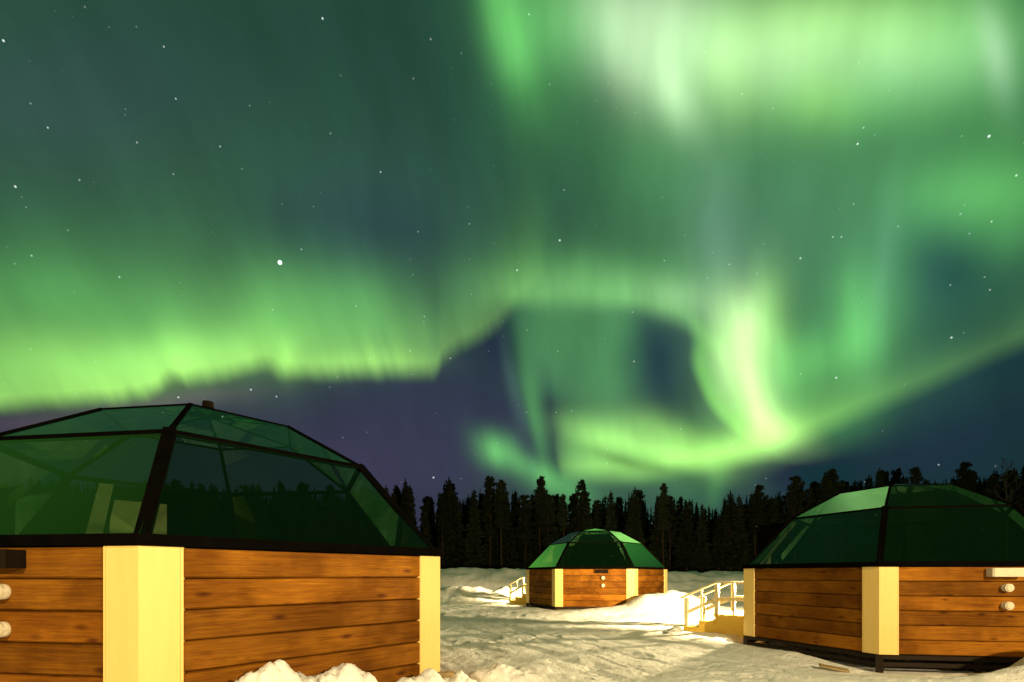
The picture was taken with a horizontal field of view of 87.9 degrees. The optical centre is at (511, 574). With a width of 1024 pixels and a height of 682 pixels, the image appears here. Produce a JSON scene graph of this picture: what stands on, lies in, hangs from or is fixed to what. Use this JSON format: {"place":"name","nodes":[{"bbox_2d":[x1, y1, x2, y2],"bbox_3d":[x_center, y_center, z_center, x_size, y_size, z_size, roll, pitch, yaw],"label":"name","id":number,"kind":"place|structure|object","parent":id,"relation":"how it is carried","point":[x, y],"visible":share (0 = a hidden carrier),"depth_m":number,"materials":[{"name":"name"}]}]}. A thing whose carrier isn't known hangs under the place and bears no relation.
{"place":"outdoors","nodes":[
{"label":"outdoors","id":0,"kind":"place"},
{"bbox_2d":[0,0,1023,529],"label":"sky","id":1,"kind":"structure","parent":0,"point":[706,250],"materials":[{"name":"green"}]},
{"bbox_2d":[235,567,1023,681],"bbox_3d":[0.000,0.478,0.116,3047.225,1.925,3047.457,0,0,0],"label":"ground","id":2,"kind":"structure","parent":0,"point":[489,632],"depth_m":8.63,"materials":[{"name":"white snow"}]},
{"bbox_2d":[0,489,16,534],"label":"pine tree","id":3,"kind":"object","parent":2,"relation":"on","point":[6,510],"visible":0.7,"depth_m":58.50,"materials":[{"name":"green plant"}]},
{"bbox_2d":[7,481,29,534],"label":"spruce tree","id":4,"kind":"object","parent":2,"relation":"on","point":[20,516],"visible":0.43,"depth_m":51.39,"materials":[{"name":"green plant"}]},
{"bbox_2d":[25,488,39,533],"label":"spruce tree","id":5,"kind":"object","parent":2,"relation":"on","point":[30,513],"visible":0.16,"depth_m":53.75,"materials":[{"name":"green plant"}]},
{"bbox_2d":[34,477,44,530],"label":"spruce tree","id":6,"kind":"object","parent":2,"relation":"on","point":[37,490],"visible":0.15,"depth_m":61.61,"materials":[{"name":"green plant"}]},
{"bbox_2d":[38,478,54,533],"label":"spruce tree","id":7,"kind":"object","parent":2,"relation":"on","point":[50,486],"visible":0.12,"depth_m":55.38,"materials":[{"name":"green plant"}]},
{"bbox_2d":[39,491,64,533],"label":"pine tree","id":8,"kind":"object","parent":2,"relation":"on","point":[46,526],"visible":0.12,"depth_m":53.38,"materials":[{"name":"green plant"}]},
{"bbox_2d":[55,493,80,533],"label":"spruce tree","id":9,"kind":"object","parent":2,"relation":"on","point":[69,523],"visible":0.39,"depth_m":50.58,"materials":[{"name":"green plant"}]},
{"bbox_2d":[171,479,188,534],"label":"pine tree","id":10,"kind":"object","parent":2,"relation":"on","point":[174,482],"visible":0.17,"depth_m":56.64,"materials":[{"name":"green plant"}]},
{"bbox_2d":[0,400,442,681],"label":"glass hut","id":11,"kind":"object","parent":2,"relation":"on","point":[132,584],"visible":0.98,"depth_m":4.04,"materials":[{"name":"brown wood"}]},
{"bbox_2d":[110,499,166,533],"bbox_3d":[-5.052,0.048,7.188,0.048,2.070,0.660,0,0,39],"label":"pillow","id":12,"kind":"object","parent":11,"relation":"in","point":[124,515],"depth_m":7.09,"materials":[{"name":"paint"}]},
{"bbox_2d":[224,497,243,549],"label":"spruce tree","id":13,"kind":"object","parent":2,"relation":"on","point":[237,517],"visible":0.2,"depth_m":50.85,"materials":[{"name":"green plant"}]},
{"bbox_2d":[236,484,251,538],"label":"pine tree","id":14,"kind":"object","parent":2,"relation":"on","point":[242,501],"visible":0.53,"depth_m":57.42,"materials":[{"name":"green plant"}]},
{"bbox_2d":[242,484,259,538],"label":"spruce tree","id":15,"kind":"object","parent":2,"relation":"on","point":[252,529],"visible":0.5,"depth_m":50.55,"materials":[{"name":"green plant"}]},
{"bbox_2d":[246,481,269,539],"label":"spruce tree","id":16,"kind":"object","parent":2,"relation":"on","point":[259,501],"visible":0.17,"depth_m":57.56,"materials":[{"name":"green plant"}]},
{"bbox_2d":[271,485,289,540],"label":"spruce tree","id":17,"kind":"object","parent":2,"relation":"on","point":[280,507],"visible":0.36,"depth_m":58.60,"materials":[{"name":"green plant"}]},
{"bbox_2d":[296,483,307,541],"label":"pine tree","id":18,"kind":"object","parent":2,"relation":"on","point":[303,507],"visible":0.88,"depth_m":57.54,"materials":[{"name":"green plant"}]},
{"bbox_2d":[296,481,312,538],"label":"pine tree","id":19,"kind":"object","parent":2,"relation":"on","point":[307,512],"visible":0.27,"depth_m":63.58,"materials":[{"name":"green plant"}]},
{"bbox_2d":[321,484,337,542],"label":"pine tree","id":20,"kind":"object","parent":2,"relation":"on","point":[325,512],"visible":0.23,"depth_m":55.10,"materials":[{"name":"green plant"}]},
{"bbox_2d":[319,486,342,542],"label":"pine tree","id":21,"kind":"object","parent":2,"relation":"on","point":[329,503],"visible":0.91,"depth_m":52.09,"materials":[{"name":"green plant"}]},
{"bbox_2d":[400,479,411,518],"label":"spruce tree","id":22,"kind":"object","parent":2,"relation":"on","point":[405,505],"visible":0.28,"depth_m":51.10,"materials":[{"name":"green plant"}]},
{"bbox_2d":[404,486,418,527],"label":"spruce tree","id":23,"kind":"object","parent":2,"relation":"on","point":[410,493],"visible":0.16,"depth_m":51.54,"materials":[{"name":"green plant"}]},
{"bbox_2d":[419,505,433,543],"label":"spruce tree","id":24,"kind":"object","parent":2,"relation":"on","point":[425,529],"visible":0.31,"depth_m":50.49,"materials":[{"name":"green plant"}]},
{"bbox_2d":[421,496,435,535],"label":"pine tree","id":25,"kind":"object","parent":2,"relation":"on","point":[429,501],"visible":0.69,"depth_m":57.71,"materials":[{"name":"green plant"}]},
{"bbox_2d":[426,497,438,547],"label":"spruce tree","id":26,"kind":"object","parent":2,"relation":"on","point":[434,536],"visible":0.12,"depth_m":68.31,"materials":[{"name":"green plant"}]},
{"bbox_2d":[433,491,452,568],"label":"pine tree","id":27,"kind":"object","parent":2,"relation":"on","point":[442,509],"visible":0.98,"depth_m":51.76,"materials":[{"name":"green plant"}]},
{"bbox_2d":[440,476,455,567],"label":"spruce tree","id":28,"kind":"object","parent":2,"relation":"on","point":[450,494],"visible":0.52,"depth_m":52.20,"materials":[{"name":"green plant"}]},
{"bbox_2d":[440,495,466,568],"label":"spruce tree","id":29,"kind":"object","parent":2,"relation":"on","point":[456,557],"visible":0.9,"depth_m":51.75,"materials":[{"name":"green plant"}]},
{"bbox_2d":[456,498,467,554],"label":"spruce tree","id":30,"kind":"object","parent":2,"relation":"on","point":[460,507],"visible":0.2,"depth_m":57.67,"materials":[{"name":"green plant"}]},
{"bbox_2d":[462,488,486,568],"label":"spruce tree","id":31,"kind":"object","parent":2,"relation":"on","point":[473,555],"visible":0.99,"depth_m":50.39,"materials":[{"name":"green plant"}]},
{"bbox_2d":[478,493,488,562],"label":"pine tree","id":32,"kind":"object","parent":2,"relation":"on","point":[481,507],"visible":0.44,"depth_m":57.32,"materials":[{"name":"green plant"}]},
{"bbox_2d":[480,476,497,568],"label":"pine tree","id":33,"kind":"object","parent":2,"relation":"on","point":[489,491],"visible":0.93,"depth_m":51.61,"materials":[{"name":"green plant"}]},
{"bbox_2d":[484,503,504,568],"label":"spruce tree","id":34,"kind":"object","parent":2,"relation":"on","point":[495,550],"visible":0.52,"depth_m":51.93,"materials":[{"name":"green plant"}]},
{"bbox_2d":[493,479,510,568],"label":"pine tree","id":35,"kind":"object","parent":2,"relation":"on","point":[502,510],"visible":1,"depth_m":49.82,"materials":[{"name":"green plant"}]},
{"bbox_2d":[496,501,519,568],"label":"spruce tree","id":36,"kind":"object","parent":2,"relation":"on","point":[508,553],"visible":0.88,"depth_m":51.16,"materials":[{"name":"plant"}]},
{"bbox_2d":[0,471,1023,572],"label":"forest","id":37,"kind":"object","parent":2,"relation":"on","point":[84,511],"visible":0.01,"depth_m":74.30,"materials":[{"name":"black plant"}]},
{"bbox_2d":[509,491,520,567],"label":"spruce tree","id":38,"kind":"object","parent":2,"relation":"on","point":[514,514],"visible":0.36,"depth_m":58.57,"materials":[{"name":"green plant"}]},
{"bbox_2d":[508,576,525,604],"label":"entrance stairs","id":39,"kind":"structure","parent":2,"relation":"on","point":[520,600],"depth_m":21.63,"materials":[{"name":"paint"}]},
{"bbox_2d":[514,512,533,568],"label":"spruce tree","id":40,"kind":"object","parent":2,"relation":"on","point":[520,545],"visible":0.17,"depth_m":55.82,"materials":[{"name":"green plant"}]},
{"bbox_2d":[512,494,536,568],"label":"pine tree","id":41,"kind":"object","parent":2,"relation":"on","point":[523,515],"visible":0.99,"depth_m":52.90,"materials":[{"name":"green plant"}]},
{"bbox_2d":[528,493,536,559],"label":"spruce tree","id":42,"kind":"object","parent":2,"relation":"on","point":[532,514],"visible":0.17,"depth_m":61.50,"materials":[{"name":"plant"}]},
{"bbox_2d":[528,490,550,566],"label":"spruce tree","id":43,"kind":"object","parent":2,"relation":"on","point":[535,538],"visible":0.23,"depth_m":55.85,"materials":[{"name":"green plant"}]},
{"bbox_2d":[532,476,547,566],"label":"pine tree","id":44,"kind":"object","parent":2,"relation":"on","point":[541,493],"visible":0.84,"depth_m":50.97,"materials":[{"name":"green plant"}]},
{"bbox_2d":[539,494,558,546],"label":"pine tree","id":45,"kind":"object","parent":2,"relation":"on","point":[549,502],"visible":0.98,"depth_m":50.50,"materials":[{"name":"green plant"}]},
{"bbox_2d":[549,493,562,537],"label":"pine tree","id":46,"kind":"object","parent":2,"relation":"on","point":[556,524],"visible":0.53,"depth_m":55.55,"materials":[{"name":"green plant"}]},
{"bbox_2d":[556,493,568,566],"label":"pine tree","id":47,"kind":"object","parent":2,"relation":"on","point":[562,517],"visible":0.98,"depth_m":50.35,"materials":[{"name":"green plant"}]},
{"bbox_2d":[565,499,580,566],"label":"spruce tree","id":48,"kind":"object","parent":2,"relation":"on","point":[572,526],"visible":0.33,"depth_m":56.63,"materials":[{"name":"green plant"}]},
{"bbox_2d":[571,479,589,560],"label":"pine tree","id":49,"kind":"object","parent":2,"relation":"on","point":[584,494],"visible":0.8,"depth_m":52.25,"materials":[{"name":"green plant"}]},
{"bbox_2d":[575,498,597,566],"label":"spruce tree","id":50,"kind":"object","parent":2,"relation":"on","point":[586,557],"visible":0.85,"depth_m":51.10,"materials":[{"name":"green plant"}]},
{"bbox_2d":[526,528,667,609],"bbox_3d":[3.037,-0.080,20.041,4.814,3.320,5.290,0,0,40],"label":"glass hut","id":51,"kind":"object","parent":2,"relation":"on","point":[549,584],"visible":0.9,"depth_m":17.94,"materials":[{"name":"brown wood"}]},
{"bbox_2d":[591,510,603,566],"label":"spruce tree","id":52,"kind":"object","parent":2,"relation":"on","point":[595,522],"visible":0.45,"depth_m":53.71,"materials":[{"name":"green plant"}]},
{"bbox_2d":[591,500,605,539],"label":"pine tree","id":53,"kind":"object","parent":2,"relation":"on","point":[597,506],"visible":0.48,"depth_m":56.02,"materials":[{"name":"green plant"}]},
{"bbox_2d":[601,496,607,541],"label":"spruce tree","id":54,"kind":"object","parent":2,"relation":"on","point":[604,509],"visible":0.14,"depth_m":63.52,"materials":[{"name":"green plant"}]},
{"bbox_2d":[600,491,621,566],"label":"spruce tree","id":55,"kind":"object","parent":2,"relation":"on","point":[610,553],"visible":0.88,"depth_m":50.45,"materials":[{"name":"green plant"}]},
{"bbox_2d":[615,497,625,545],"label":"pine tree","id":56,"kind":"object","parent":2,"relation":"on","point":[619,510],"visible":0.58,"depth_m":63.45,"materials":[{"name":"green plant"}]},
{"bbox_2d":[618,499,648,566],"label":"spruce tree","id":57,"kind":"object","parent":2,"relation":"on","point":[629,551],"visible":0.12,"depth_m":52.28,"materials":[{"name":"green plant"}]},
{"bbox_2d":[620,487,650,566],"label":"spruce tree","id":58,"kind":"object","parent":2,"relation":"on","point":[638,549],"visible":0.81,"depth_m":51.54,"materials":[{"name":"green plant"}]},
{"bbox_2d":[636,490,648,534],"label":"pine tree","id":59,"kind":"object","parent":2,"relation":"on","point":[641,497],"visible":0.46,"depth_m":63.27,"materials":[{"name":"green plant"}]},
{"bbox_2d":[642,500,649,547],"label":"spruce tree","id":60,"kind":"object","parent":2,"relation":"on","point":[646,536],"visible":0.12,"depth_m":67.60,"materials":[{"name":"green plant"}]},
{"bbox_2d":[647,496,669,568],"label":"spruce tree","id":61,"kind":"object","parent":2,"relation":"on","point":[655,545],"visible":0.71,"depth_m":51.23,"materials":[{"name":"green plant"}]},
{"bbox_2d":[656,483,671,564],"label":"pine tree","id":62,"kind":"object","parent":2,"relation":"on","point":[663,499],"visible":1,"depth_m":49.84,"materials":[{"name":"green plant"}]},
{"bbox_2d":[663,501,677,570],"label":"spruce tree","id":63,"kind":"object","parent":2,"relation":"on","point":[673,557],"visible":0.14,"depth_m":57.71,"materials":[{"name":"green plant"}]},
{"bbox_2d":[660,496,681,571],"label":"pine tree","id":64,"kind":"object","parent":2,"relation":"on","point":[669,538],"visible":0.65,"depth_m":51.93,"materials":[{"name":"green plant"}]},
{"bbox_2d":[662,625,681,634],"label":"snow block","id":65,"kind":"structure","parent":2,"relation":"on","point":[675,629],"depth_m":11.00,"materials":[{"name":"white snow"}]},
{"bbox_2d":[676,496,683,539],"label":"pine tree","id":66,"kind":"object","parent":2,"relation":"on","point":[680,502],"visible":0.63,"depth_m":70.84,"materials":[{"name":"green plant"}]},
{"bbox_2d":[671,500,704,571],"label":"spruce tree","id":67,"kind":"object","parent":2,"relation":"on","point":[684,551],"visible":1,"depth_m":50.64,"materials":[{"name":"plant"}]},
{"bbox_2d":[682,499,697,570],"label":"spruce tree","id":68,"kind":"object","parent":2,"relation":"on","point":[691,510],"visible":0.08,"depth_m":57.58,"materials":[{"name":"green plant"}]},
{"bbox_2d":[690,509,712,572],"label":"spruce tree","id":69,"kind":"object","parent":2,"relation":"on","point":[702,547],"visible":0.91,"depth_m":51.52,"materials":[{"name":"green plant"}]},
{"bbox_2d":[680,581,743,637],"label":"entrance stairs","id":70,"kind":"structure","parent":2,"relation":"on","point":[731,621],"depth_m":11.27,"materials":[{"name":"paint"}]},
{"bbox_2d":[709,513,728,570],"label":"spruce tree","id":71,"kind":"object","parent":2,"relation":"on","point":[717,538],"visible":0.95,"depth_m":51.20,"materials":[{"name":"plant"}]},
{"bbox_2d":[711,491,747,570],"bbox_3d":[20.799,-3.984,51.189,3.347,8.376,3.514,0,0,-38],"label":"spruce tree","id":72,"kind":"object","parent":2,"relation":"on","point":[730,536],"visible":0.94,"depth_m":50.87,"materials":[{"name":"green plant"}]},
{"bbox_2d":[727,495,751,571],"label":"spruce tree","id":73,"kind":"object","parent":2,"relation":"on","point":[744,549],"visible":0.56,"depth_m":51.02,"materials":[{"name":"green plant"}]},
{"bbox_2d":[744,500,756,555],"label":"pine tree","id":74,"kind":"object","parent":2,"relation":"on","point":[747,512],"visible":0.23,"depth_m":57.92,"materials":[{"name":"green plant"}]},
{"bbox_2d":[744,493,766,555],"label":"pine tree","id":75,"kind":"object","parent":2,"relation":"on","point":[753,523],"visible":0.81,"depth_m":52.34,"materials":[{"name":"green plant"}]},
{"bbox_2d":[746,484,769,540],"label":"pine tree","id":76,"kind":"object","parent":2,"relation":"on","point":[758,488],"visible":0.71,"depth_m":52.13,"materials":[{"name":"green plant"}]},
{"bbox_2d":[766,498,781,523],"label":"pine tree","id":77,"kind":"object","parent":2,"relation":"on","point":[776,515],"visible":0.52,"depth_m":53.40,"materials":[{"name":"green plant"}]},
{"bbox_2d":[779,499,799,563],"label":"spruce tree","id":78,"kind":"object","parent":2,"relation":"on","point":[783,505],"visible":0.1,"depth_m":58.27,"materials":[{"name":"green plant"}]},
{"bbox_2d":[781,475,806,562],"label":"pine tree","id":79,"kind":"object","parent":2,"relation":"on","point":[795,485],"visible":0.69,"depth_m":50.35,"materials":[{"name":"green plant"}]},
{"bbox_2d":[797,487,826,562],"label":"spruce tree","id":80,"kind":"object","parent":2,"relation":"on","point":[809,550],"visible":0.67,"depth_m":50.92,"materials":[{"name":"plant"}]},
{"bbox_2d":[803,481,822,534],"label":"pine tree","id":81,"kind":"object","parent":2,"relation":"on","point":[814,485],"visible":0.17,"depth_m":57.56,"materials":[{"name":"green plant"}]},
{"bbox_2d":[811,486,826,560],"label":"spruce tree","id":82,"kind":"object","parent":2,"relation":"on","point":[821,540],"visible":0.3,"depth_m":55.01,"materials":[{"name":"green plant"}]},
{"bbox_2d":[815,468,844,562],"bbox_3d":[31.064,-4.999,51.735,2.542,10.770,2.827,0,0,-23],"label":"pine tree","id":83,"kind":"object","parent":2,"relation":"on","point":[836,483],"visible":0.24,"depth_m":51.60,"materials":[{"name":"green plant"}]},
{"bbox_2d":[821,471,840,562],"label":"pine tree","id":84,"kind":"object","parent":2,"relation":"on","point":[829,480],"visible":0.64,"depth_m":50.86,"materials":[{"name":"green plant"}]},
{"bbox_2d":[819,663,849,672],"bbox_3d":[4.620,1.339,7.620,0.380,0.024,0.100,10,15,15],"label":"board","id":85,"kind":"object","parent":2,"relation":"on","point":[834,668],"visible":1,"depth_m":7.60,"materials":[{"name":"brown wood"}]},
{"bbox_2d":[835,480,852,561],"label":"pine tree","id":86,"kind":"object","parent":2,"relation":"on","point":[843,509],"visible":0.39,"depth_m":52.70,"materials":[{"name":"green plant"}]},
{"bbox_2d":[829,485,870,561],"bbox_3d":[34.058,-4.362,53.620,4.029,9.506,3.838,0,0,-14],"label":"spruce tree","id":87,"kind":"object","parent":2,"relation":"on","point":[852,547],"visible":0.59,"depth_m":53.53,"materials":[{"name":"plant"}]},
{"bbox_2d":[850,485,864,533],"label":"pine tree","id":88,"kind":"object","parent":2,"relation":"on","point":[854,488],"visible":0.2,"depth_m":61.40,"materials":[{"name":"green plant"}]},
{"bbox_2d":[857,475,874,560],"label":"spruce tree","id":89,"kind":"object","parent":2,"relation":"on","point":[866,516],"visible":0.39,"depth_m":57.96,"materials":[{"name":"green plant"}]},
{"bbox_2d":[866,467,891,561],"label":"spruce tree","id":90,"kind":"object","parent":2,"relation":"on","point":[876,517],"visible":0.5,"depth_m":49.95,"materials":[{"name":"green plant"}]},
{"bbox_2d":[742,483,1023,672],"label":"glass hut","id":91,"kind":"object","parent":2,"relation":"on","point":[879,609],"visible":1,"depth_m":7.92,"materials":[{"name":"brown wood"}]},
{"bbox_2d":[864,482,902,560],"bbox_3d":[36.692,-4.485,52.193,3.177,9.880,3.335,0,0,-9],"label":"spruce tree","id":92,"kind":"object","parent":2,"relation":"on","point":[890,543],"visible":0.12,"depth_m":51.85,"materials":[{"name":"green plant"}]},
{"bbox_2d":[888,478,900,557],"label":"spruce tree","id":93,"kind":"object","parent":2,"relation":"on","point":[894,528],"visible":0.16,"depth_m":64.44,"materials":[{"name":"green plant"}]},
{"bbox_2d":[891,467,905,536],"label":"pine tree","id":94,"kind":"object","parent":2,"relation":"on","point":[896,475],"visible":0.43,"depth_m":69.89,"materials":[{"name":"green plant"}]},
{"bbox_2d":[892,476,910,558],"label":"spruce tree","id":95,"kind":"object","parent":2,"relation":"on","point":[898,545],"visible":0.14,"depth_m":56.72,"materials":[{"name":"green plant"}]},
{"bbox_2d":[900,487,929,560],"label":"spruce tree","id":96,"kind":"object","parent":2,"relation":"on","point":[916,553],"visible":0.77,"depth_m":50.52,"materials":[{"name":"green plant"}]},
{"bbox_2d":[899,466,931,543],"bbox_3d":[38.897,-5.012,51.150,2.354,10.900,2.097,0,0,-5],"label":"pine tree","id":97,"kind":"object","parent":2,"relation":"on","point":[917,477],"visible":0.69,"depth_m":50.97,"materials":[{"name":"green plant"}]},
{"bbox_2d":[921,482,955,560],"bbox_3d":[40.721,-4.265,51.504,3.797,9.466,3.986,0,0,-38],"label":"spruce tree","id":98,"kind":"object","parent":2,"relation":"on","point":[937,535],"visible":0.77,"depth_m":51.15,"materials":[{"name":"green plant"}]},
{"bbox_2d":[941,482,972,560],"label":"spruce tree","id":99,"kind":"object","parent":2,"relation":"on","point":[956,548],"visible":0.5,"depth_m":51.85,"materials":[{"name":"green plant"}]},
{"bbox_2d":[951,461,981,558],"bbox_3d":[44.728,-5.427,52.502,2.605,11.615,2.321,0,0,32],"label":"pine tree","id":100,"kind":"object","parent":2,"relation":"on","point":[963,471],"visible":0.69,"depth_m":52.19,"materials":[{"name":"green plant"}]},
{"bbox_2d":[959,485,987,560],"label":"spruce tree","id":101,"kind":"object","parent":2,"relation":"on","point":[974,538],"visible":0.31,"depth_m":52.33,"materials":[{"name":"green plant"}]},
{"bbox_2d":[972,469,1019,560],"bbox_3d":[46.031,-4.803,50.379,3.335,10.506,3.501,0,0,27],"label":"spruce tree","id":102,"kind":"object","parent":2,"relation":"on","point":[995,544],"visible":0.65,"depth_m":50.35,"materials":[{"name":"plant"}]},
{"bbox_2d":[977,457,1022,560],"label":"bare birch","id":103,"kind":"object","parent":2,"relation":"on","point":[1011,493],"visible":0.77,"depth_m":49.00,"materials":[{"name":"grey plant"}]},
{"bbox_2d":[997,470,1023,560],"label":"pine tree","id":104,"kind":"object","parent":2,"relation":"on","point":[1011,479],"visible":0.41,"depth_m":52.84,"materials":[{"name":"black plant"}]},
{"bbox_2d":[1015,488,1023,560],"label":"spruce tree","id":105,"kind":"object","parent":2,"relation":"on","point":[1021,539],"visible":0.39,"depth_m":56.20,"materials":[{"name":"green plant"}]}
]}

